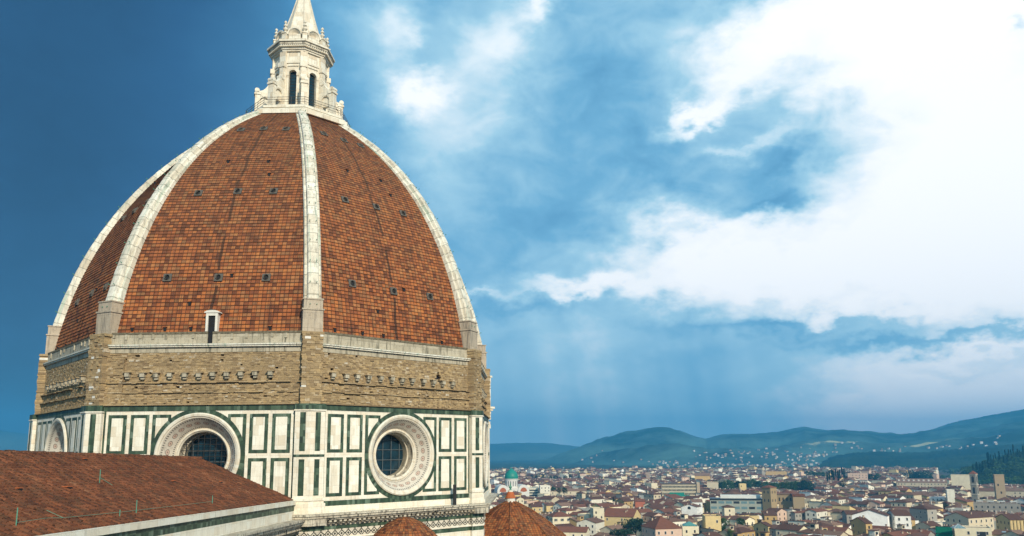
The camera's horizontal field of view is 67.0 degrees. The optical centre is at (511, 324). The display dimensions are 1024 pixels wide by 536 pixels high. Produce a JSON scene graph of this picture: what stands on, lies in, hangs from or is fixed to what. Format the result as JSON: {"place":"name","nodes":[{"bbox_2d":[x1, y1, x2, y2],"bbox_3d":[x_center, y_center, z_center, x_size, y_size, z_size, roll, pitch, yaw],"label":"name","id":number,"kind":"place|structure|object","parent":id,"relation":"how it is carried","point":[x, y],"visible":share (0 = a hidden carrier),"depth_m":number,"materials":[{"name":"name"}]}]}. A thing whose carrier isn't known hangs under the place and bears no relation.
{"place":"outdoors","nodes":[
{"label":"outdoors","id":0,"kind":"place"},
{"bbox_2d":[0,0,565,535],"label":"cathedral","id":1,"kind":"structure","parent":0,"point":[264,322],"depth_m":82.50,"materials":[{"name":"tile"}]},
{"bbox_2d":[44,418,66,451],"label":"round window","id":2,"kind":"structure","parent":1,"relation":"in","point":[56,439],"depth_m":86.90,"materials":[{"name":"stone"}]},
{"bbox_2d":[154,413,240,473],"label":"round window","id":3,"kind":"structure","parent":1,"relation":"in","point":[207,436],"depth_m":77.56,"materials":[{"name":"stone"}]},
{"bbox_2d":[368,415,433,495],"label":"round window","id":4,"kind":"structure","parent":1,"relation":"in","point":[401,449],"depth_m":85.58,"materials":[{"name":"stone"}]},
{"bbox_2d":[483,421,487,486],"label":"round window","id":5,"kind":"structure","parent":1,"relation":"in","point":[485,433],"depth_m":104.06,"materials":[{"name":"stone"}]},
{"bbox_2d":[0,430,577,460],"bbox_3d":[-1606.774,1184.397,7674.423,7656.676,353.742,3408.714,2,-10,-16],"label":"hills","id":6,"kind":"structure","parent":0,"point":[498,452],"depth_m":7326.89,"materials":[{"name":"green plant"}]},
{"bbox_2d":[0,0,1023,446],"label":"sky","id":7,"kind":"structure","parent":0,"point":[705,219],"materials":[{"name":"blue"}]},
{"bbox_2d":[539,485,550,494],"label":"house","id":8,"kind":"structure","parent":0,"point":[544,488],"depth_m":959.34,"materials":[{"name":"paint"}]},
{"bbox_2d":[544,502,553,511],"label":"house","id":9,"kind":"structure","parent":0,"point":[548,507],"depth_m":675.57,"materials":[{"name":"paint"}]},
{"bbox_2d":[548,510,571,524],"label":"house","id":10,"kind":"structure","parent":0,"point":[558,517],"depth_m":545.72,"materials":[{"name":"paint"}]},
{"bbox_2d":[551,488,586,495],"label":"house","id":11,"kind":"structure","parent":0,"point":[569,492],"depth_m":934.81,"materials":[{"name":"paint"}]},
{"bbox_2d":[556,526,589,535],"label":"house","id":12,"kind":"structure","parent":0,"point":[574,531],"depth_m":469.99,"materials":[{"name":"paint"}]},
{"bbox_2d":[569,516,583,526],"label":"house","id":13,"kind":"structure","parent":0,"point":[574,520],"depth_m":543.77,"materials":[{"name":"paint"}]},
{"bbox_2d":[576,491,585,499],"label":"house","id":14,"kind":"structure","parent":0,"point":[580,494],"depth_m":781.21,"materials":[{"name":"paint"}]},
{"bbox_2d":[577,516,603,535],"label":"house","id":15,"kind":"structure","parent":0,"point":[594,524],"depth_m":502.31,"materials":[{"name":"paint"}]},
{"bbox_2d":[609,528,620,535],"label":"tree","id":16,"kind":"object","parent":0,"point":[611,533],"visible":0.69,"depth_m":474.56,"materials":[{"name":"green plant"}]},
{"bbox_2d":[604,508,640,525],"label":"house","id":17,"kind":"structure","parent":0,"point":[612,516],"depth_m":556.58,"materials":[{"name":"paint"}]},
{"bbox_2d":[614,529,634,535],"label":"tree","id":18,"kind":"object","parent":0,"point":[624,532],"visible":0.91,"depth_m":451.41,"materials":[{"name":"green plant"}]},
{"bbox_2d":[666,516,685,525],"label":"house","id":19,"kind":"structure","parent":0,"point":[677,521],"depth_m":494.22,"materials":[{"name":"paint"}]},
{"bbox_2d":[679,514,698,524],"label":"house","id":20,"kind":"structure","parent":0,"point":[684,516],"depth_m":502.10,"materials":[{"name":"paint"}]},
{"bbox_2d":[680,522,698,535],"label":"house","id":21,"kind":"structure","parent":0,"point":[689,529],"depth_m":462.79,"materials":[{"name":"paint"}]},
{"bbox_2d":[681,503,700,514],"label":"house","id":22,"kind":"structure","parent":0,"point":[692,509],"depth_m":602.90,"materials":[{"name":"paint"}]},
{"bbox_2d":[690,498,702,513],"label":"house","id":23,"kind":"structure","parent":0,"point":[698,501],"depth_m":629.18,"materials":[{"name":"paint"}]},
{"bbox_2d":[702,514,720,530],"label":"house","id":24,"kind":"structure","parent":0,"point":[712,521],"depth_m":492.54,"materials":[{"name":"paint"}]},
{"bbox_2d":[490,460,960,478],"bbox_3d":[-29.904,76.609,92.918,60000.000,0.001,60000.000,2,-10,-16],"label":"ground","id":25,"kind":"structure","parent":0,"point":[525,464],"depth_m":3759.10,"materials":[{"name":"green plant"}]},
{"bbox_2d":[494,468,528,495],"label":"synagogue","id":26,"kind":"structure","parent":25,"relation":"on","point":[511,475],"depth_m":930.24,"materials":[{"name":"white stone"}]},
{"bbox_2d":[529,488,537,496],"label":"office block","id":27,"kind":"structure","parent":25,"relation":"on","point":[533,491],"depth_m":979.54,"materials":[{"name":"paint"}]},
{"bbox_2d":[529,502,542,512],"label":"house","id":28,"kind":"structure","parent":25,"relation":"on","point":[537,508],"depth_m":662.30,"materials":[{"name":"paint"}]},
{"bbox_2d":[554,523,575,526],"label":"house","id":29,"kind":"structure","parent":25,"relation":"on","point":[569,524],"depth_m":538.72,"materials":[{"name":"paint"}]},
{"bbox_2d":[590,507,604,526],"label":"house","id":30,"kind":"structure","parent":25,"relation":"on","point":[597,512],"depth_m":557.05,"materials":[{"name":"paint"}]},
{"bbox_2d":[593,532,608,535],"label":"house","id":31,"kind":"structure","parent":25,"relation":"on","point":[600,533],"depth_m":493.19,"materials":[{"name":"paint"}]},
{"bbox_2d":[599,523,625,532],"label":"house","id":32,"kind":"structure","parent":25,"relation":"on","point":[606,529],"depth_m":495.82,"materials":[{"name":"paint"}]},
{"bbox_2d":[621,517,646,534],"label":"tree","id":33,"kind":"object","parent":25,"relation":"on","point":[633,525],"visible":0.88,"depth_m":477.61,"materials":[{"name":"green plant"}]},
{"bbox_2d":[633,498,644,507],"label":"house","id":34,"kind":"structure","parent":25,"relation":"on","point":[639,502],"depth_m":707.57,"materials":[{"name":"paint"}]},
{"bbox_2d":[642,511,662,521],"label":"house","id":35,"kind":"structure","parent":25,"relation":"on","point":[647,516],"depth_m":553.09,"materials":[{"name":"paint"}]},
{"bbox_2d":[641,516,681,535],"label":"house","id":36,"kind":"structure","parent":25,"relation":"on","point":[660,526],"depth_m":443.91,"materials":[{"name":"paint"}]},
{"bbox_2d":[661,482,699,496],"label":"building","id":37,"kind":"structure","parent":25,"relation":"on","point":[685,489],"depth_m":805.99,"materials":[{"name":"paint"}]},
{"bbox_2d":[698,520,702,532],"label":"house","id":38,"kind":"structure","parent":25,"relation":"on","point":[700,525],"depth_m":509.66,"materials":[{"name":"paint"}]},
{"bbox_2d":[694,473,710,480],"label":"house","id":39,"kind":"structure","parent":25,"relation":"on","point":[705,476],"depth_m":1257.02,"materials":[{"name":"paint"}]},
{"bbox_2d":[694,531,721,535],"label":"house","id":40,"kind":"structure","parent":25,"relation":"on","point":[715,533],"depth_m":412.20,"materials":[{"name":"paint"}]},
{"bbox_2d":[702,527,719,532],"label":"house","id":41,"kind":"structure","parent":25,"relation":"on","point":[709,529],"depth_m":483.01,"materials":[{"name":"paint"}]},
{"bbox_2d":[707,482,717,488],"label":"house","id":42,"kind":"structure","parent":25,"relation":"on","point":[713,485],"depth_m":957.12,"materials":[{"name":"paint"}]},
{"bbox_2d":[721,505,734,515],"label":"house","id":43,"kind":"structure","parent":25,"relation":"on","point":[728,510],"depth_m":577.58,"materials":[{"name":"paint"}]},
{"bbox_2d":[718,525,737,535],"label":"house","id":44,"kind":"structure","parent":25,"relation":"on","point":[724,531],"depth_m":471.11,"materials":[{"name":"paint"}]},
{"bbox_2d":[723,479,734,488],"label":"tree","id":45,"kind":"object","parent":25,"relation":"on","point":[729,484],"visible":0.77,"depth_m":1114.65,"materials":[{"name":"green plant"}]},
{"bbox_2d":[709,494,762,513],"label":"modern block","id":46,"kind":"structure","parent":25,"relation":"on","point":[747,503],"depth_m":672.75,"materials":[{"name":"paint"}]},
{"bbox_2d":[730,522,751,528],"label":"house","id":47,"kind":"structure","parent":25,"relation":"on","point":[737,525],"depth_m":492.32,"materials":[{"name":"paint"}]},
{"bbox_2d":[729,516,754,524],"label":"house","id":48,"kind":"structure","parent":25,"relation":"on","point":[747,520],"depth_m":534.77,"materials":[{"name":"paint"}]},
{"bbox_2d":[736,527,754,535],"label":"house","id":49,"kind":"structure","parent":25,"relation":"on","point":[743,531],"depth_m":473.84,"materials":[{"name":"paint"}]},
{"bbox_2d":[528,465,966,478],"bbox_3d":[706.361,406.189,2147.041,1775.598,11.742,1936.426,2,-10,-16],"label":"trees","id":50,"kind":"object","parent":25,"relation":"on","point":[939,469],"visible":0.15,"depth_m":2521.05,"materials":[{"name":"green plant"}]},
{"bbox_2d":[742,515,758,523],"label":"house","id":51,"kind":"structure","parent":25,"relation":"on","point":[755,517],"depth_m":541.47,"materials":[{"name":"paint"}]},
{"bbox_2d":[759,531,770,535],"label":"house","id":52,"kind":"structure","parent":25,"relation":"on","point":[763,533],"depth_m":385.38,"materials":[{"name":"paint"}]},
{"bbox_2d":[761,510,777,524],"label":"house","id":53,"kind":"structure","parent":25,"relation":"on","point":[769,515],"depth_m":552.20,"materials":[{"name":"paint"}]},
{"bbox_2d":[769,524,777,535],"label":"house","id":54,"kind":"structure","parent":25,"relation":"on","point":[773,530],"depth_m":469.68,"materials":[{"name":"paint"}]},
{"bbox_2d":[761,485,791,509],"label":"tower palace","id":55,"kind":"structure","parent":25,"relation":"on","point":[771,498],"depth_m":664.64,"materials":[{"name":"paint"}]},
{"bbox_2d":[766,471,786,474],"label":"house","id":56,"kind":"structure","parent":25,"relation":"on","point":[776,472],"depth_m":1515.24,"materials":[{"name":"paint"}]},
{"bbox_2d":[779,481,788,488],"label":"tree","id":57,"kind":"object","parent":25,"relation":"on","point":[785,486],"visible":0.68,"depth_m":1020.88,"materials":[{"name":"green plant"}]},
{"bbox_2d":[775,523,807,535],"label":"house","id":58,"kind":"structure","parent":25,"relation":"on","point":[783,529],"depth_m":452.44,"materials":[{"name":"paint"}]},
{"bbox_2d":[788,481,797,489],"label":"tree","id":59,"kind":"object","parent":25,"relation":"on","point":[791,487],"visible":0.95,"depth_m":1027.81,"materials":[{"name":"green plant"}]},
{"bbox_2d":[790,493,804,508],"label":"stone palace","id":60,"kind":"structure","parent":25,"relation":"on","point":[798,500],"depth_m":675.88,"materials":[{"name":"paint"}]},
{"bbox_2d":[788,520,807,524],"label":"house","id":61,"kind":"structure","parent":25,"relation":"on","point":[797,522],"depth_m":497.20,"materials":[{"name":"paint"}]},
{"bbox_2d":[795,481,808,489],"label":"tree","id":62,"kind":"object","parent":25,"relation":"on","point":[803,486],"visible":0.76,"depth_m":1034.13,"materials":[{"name":"green plant"}]},
{"bbox_2d":[796,523,822,534],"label":"house","id":63,"kind":"structure","parent":25,"relation":"on","point":[814,528],"depth_m":426.72,"materials":[{"name":"paint"}]},
{"bbox_2d":[806,481,815,490],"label":"tree","id":64,"kind":"object","parent":25,"relation":"on","point":[809,487],"visible":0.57,"depth_m":1033.11,"materials":[{"name":"green plant"}]},
{"bbox_2d":[820,529,848,535],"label":"house","id":65,"kind":"structure","parent":25,"relation":"on","point":[834,533],"depth_m":416.29,"materials":[{"name":"paint"}]},
{"bbox_2d":[841,510,857,523],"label":"house","id":66,"kind":"structure","parent":25,"relation":"on","point":[846,516],"depth_m":522.18,"materials":[{"name":"paint"}]},
{"bbox_2d":[848,473,867,479],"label":"house","id":67,"kind":"structure","parent":25,"relation":"on","point":[862,476],"depth_m":1279.23,"materials":[{"name":"paint"}]},
{"bbox_2d":[851,507,890,526],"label":"house","id":68,"kind":"structure","parent":25,"relation":"on","point":[876,517],"depth_m":477.50,"materials":[{"name":"paint"}]},
{"bbox_2d":[868,530,881,535],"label":"house","id":69,"kind":"structure","parent":25,"relation":"on","point":[873,532],"depth_m":398.10,"materials":[{"name":"paint"}]},
{"bbox_2d":[867,528,884,535],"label":"house","id":70,"kind":"structure","parent":25,"relation":"on","point":[881,531],"depth_m":422.53,"materials":[{"name":"paint"}]},
{"bbox_2d":[883,529,908,533],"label":"house","id":71,"kind":"structure","parent":25,"relation":"on","point":[890,530],"depth_m":413.83,"materials":[{"name":"paint"}]},
{"bbox_2d":[886,508,911,529],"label":"house","id":72,"kind":"structure","parent":25,"relation":"on","point":[897,516],"depth_m":475.82,"materials":[{"name":"paint"}]},
{"bbox_2d":[896,524,905,528],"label":"house","id":73,"kind":"structure","parent":25,"relation":"on","point":[900,526],"depth_m":460.20,"materials":[{"name":"paint"}]},
{"bbox_2d":[902,471,911,478],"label":"tree","id":74,"kind":"object","parent":25,"relation":"on","point":[908,473],"visible":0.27,"depth_m":1485.85,"materials":[{"name":"green plant"}]},
{"bbox_2d":[909,471,922,478],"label":"tree","id":75,"kind":"object","parent":25,"relation":"on","point":[914,476],"visible":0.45,"depth_m":1448.88,"materials":[{"name":"green plant"}]},
{"bbox_2d":[906,532,927,535],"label":"house","id":76,"kind":"structure","parent":25,"relation":"on","point":[917,534],"depth_m":394.30,"materials":[{"name":"paint"}]},
{"bbox_2d":[816,443,1023,469],"bbox_3d":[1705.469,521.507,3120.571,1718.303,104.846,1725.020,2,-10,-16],"label":"wooded ridge","id":77,"kind":"structure","parent":25,"relation":"on","point":[954,458],"depth_m":2844.32,"materials":[{"name":"green plant"}]},
{"bbox_2d":[913,471,928,478],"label":"tree","id":78,"kind":"object","parent":25,"relation":"on","point":[923,475],"visible":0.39,"depth_m":1460.29,"materials":[{"name":"green plant"}]},
{"bbox_2d":[896,478,946,486],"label":"house","id":79,"kind":"structure","parent":25,"relation":"on","point":[922,482],"depth_m":1043.95,"materials":[{"name":"paint"}]},
{"bbox_2d":[921,470,933,478],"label":"tree","id":80,"kind":"object","parent":25,"relation":"on","point":[930,475],"visible":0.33,"depth_m":1473.65,"materials":[{"name":"green plant"}]},
{"bbox_2d":[915,521,940,529],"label":"house","id":81,"kind":"structure","parent":25,"relation":"on","point":[924,525],"depth_m":468.82,"materials":[{"name":"paint"}]},
{"bbox_2d":[935,526,952,535],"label":"scaffolded house","id":82,"kind":"structure","parent":25,"relation":"on","point":[943,530],"depth_m":440.72,"materials":[{"name":"paint"}]},
{"bbox_2d":[945,489,954,502],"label":"house","id":83,"kind":"structure","parent":25,"relation":"on","point":[950,495],"depth_m":695.73,"materials":[{"name":"paint"}]},
{"bbox_2d":[951,474,970,489],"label":"house","id":84,"kind":"structure","parent":25,"relation":"on","point":[960,480],"depth_m":903.79,"materials":[{"name":"paint"}]},
{"bbox_2d":[969,471,979,501],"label":"bell tower","id":85,"kind":"structure","parent":25,"relation":"on","point":[974,484],"depth_m":691.57,"materials":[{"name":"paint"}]},
{"bbox_2d":[992,528,1010,535],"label":"house","id":86,"kind":"structure","parent":25,"relation":"on","point":[995,532],"depth_m":433.34,"materials":[{"name":"paint"}]},
{"bbox_2d":[994,512,1023,530],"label":"house","id":87,"kind":"structure","parent":25,"relation":"on","point":[1010,521],"depth_m":470.31,"materials":[{"name":"paint"}]},
{"bbox_2d":[1000,529,1023,535],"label":"house","id":88,"kind":"structure","parent":25,"relation":"on","point":[1013,532],"depth_m":417.04,"materials":[{"name":"paint"}]},
{"bbox_2d":[1005,488,1023,496],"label":"house","id":89,"kind":"structure","parent":25,"relation":"on","point":[1016,492],"depth_m":828.59,"materials":[{"name":"paint"}]},
{"bbox_2d":[721,518,729,530],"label":"tree","id":90,"kind":"object","parent":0,"point":[723,526],"visible":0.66,"depth_m":497.26,"materials":[{"name":"green plant"}]},
{"bbox_2d":[725,529,734,535],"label":"tree","id":91,"kind":"object","parent":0,"point":[729,532],"visible":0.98,"depth_m":461.32,"materials":[{"name":"green plant"}]},
{"bbox_2d":[736,518,745,524],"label":"tree","id":92,"kind":"object","parent":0,"point":[739,520],"visible":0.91,"depth_m":521.35,"materials":[{"name":"green plant"}]},
{"bbox_2d":[739,483,746,489],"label":"house","id":93,"kind":"structure","parent":0,"point":[742,486],"depth_m":961.63,"materials":[{"name":"paint"}]},
{"bbox_2d":[490,464,1023,528],"bbox_3d":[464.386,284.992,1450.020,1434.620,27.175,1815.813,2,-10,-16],"label":"distant houses","id":94,"kind":"structure","parent":0,"point":[624,487],"depth_m":877.83,"materials":[{"name":"paint"}]},
{"bbox_2d":[753,520,771,535],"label":"house","id":95,"kind":"structure","parent":0,"point":[761,526],"depth_m":476.41,"materials":[{"name":"paint"}]},
{"bbox_2d":[535,409,1023,467],"bbox_3d":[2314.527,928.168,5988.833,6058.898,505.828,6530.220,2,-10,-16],"label":"hills","id":96,"kind":"structure","parent":0,"point":[654,445],"depth_m":4321.07,"materials":[{"name":"green plant"}]},
{"bbox_2d":[550,435,1000,468],"bbox_3d":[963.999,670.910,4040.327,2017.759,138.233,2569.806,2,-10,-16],"label":"hillside villas","id":97,"kind":"object","parent":96,"relation":"on","point":[814,454],"visible":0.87,"depth_m":3479.47,"materials":[{"name":"paint"}]},
{"bbox_2d":[790,509,805,519],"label":"house","id":98,"kind":"structure","parent":0,"point":[798,515],"depth_m":562.28,"materials":[{"name":"paint"}]},
{"bbox_2d":[805,507,827,519],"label":"house","id":99,"kind":"structure","parent":0,"point":[817,513],"depth_m":558.59,"materials":[{"name":"paint"}]},
{"bbox_2d":[804,520,836,527],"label":"house","id":100,"kind":"structure","parent":0,"point":[820,524],"depth_m":463.61,"materials":[{"name":"paint"}]},
{"bbox_2d":[822,520,842,526],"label":"house","id":101,"kind":"structure","parent":0,"point":[830,522],"depth_m":477.86,"materials":[{"name":"paint"}]},
{"bbox_2d":[820,525,852,534],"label":"house","id":102,"kind":"structure","parent":0,"point":[847,530],"depth_m":437.92,"materials":[{"name":"paint"}]},
{"bbox_2d":[850,515,872,535],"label":"house","id":103,"kind":"structure","parent":0,"point":[861,525],"depth_m":447.25,"materials":[{"name":"paint"}]},
{"bbox_2d":[872,524,891,529],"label":"house","id":104,"kind":"structure","parent":0,"point":[881,527],"depth_m":464.22,"materials":[{"name":"paint"}]},
{"bbox_2d":[881,531,908,535],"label":"house","id":105,"kind":"structure","parent":0,"point":[899,533],"depth_m":402.61,"materials":[{"name":"paint"}]},
{"bbox_2d":[911,516,915,529],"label":"house","id":106,"kind":"structure","parent":0,"point":[913,519],"depth_m":507.53,"materials":[{"name":"paint"}]},
{"bbox_2d":[902,529,934,535],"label":"house","id":107,"kind":"structure","parent":0,"point":[926,532],"depth_m":417.08,"materials":[{"name":"paint"}]},
{"bbox_2d":[909,503,937,521],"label":"house","id":108,"kind":"structure","parent":0,"point":[921,513],"depth_m":532.03,"materials":[{"name":"paint"}]},
{"bbox_2d":[944,511,993,530],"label":"house","id":109,"kind":"structure","parent":0,"point":[975,518],"depth_m":494.22,"materials":[{"name":"paint"}]},
{"bbox_2d":[952,525,991,535],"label":"house","id":110,"kind":"structure","parent":0,"point":[978,531],"depth_m":436.33,"materials":[{"name":"paint"}]},
{"bbox_2d":[951,524,966,528],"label":"glass pyramid","id":111,"kind":"object","parent":110,"relation":"on","point":[957,526],"visible":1,"depth_m":431.64,"materials":[{"name":"blue glass"}]},
{"bbox_2d":[979,488,994,496],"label":"house","id":112,"kind":"structure","parent":0,"point":[984,492],"depth_m":814.23,"materials":[{"name":"paint"}]},
{"bbox_2d":[960,455,1023,483],"bbox_3d":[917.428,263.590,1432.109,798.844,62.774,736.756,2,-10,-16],"label":"cypress hill","id":113,"kind":"structure","parent":0,"point":[1006,474],"depth_m":1279.55,"materials":[{"name":"green plant"}]},
{"bbox_2d":[958,451,1023,484],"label":"hill wood","id":114,"kind":"object","parent":113,"relation":"on","point":[1000,464],"visible":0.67,"depth_m":1283.14,"materials":[{"name":"green plant"}]},
{"bbox_2d":[973,501,1020,512],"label":"house","id":115,"kind":"structure","parent":0,"point":[989,506],"depth_m":642.83,"materials":[{"name":"paint"}]},
{"bbox_2d":[992,474,1005,498],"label":"tower","id":116,"kind":"structure","parent":0,"point":[999,486],"depth_m":729.68,"materials":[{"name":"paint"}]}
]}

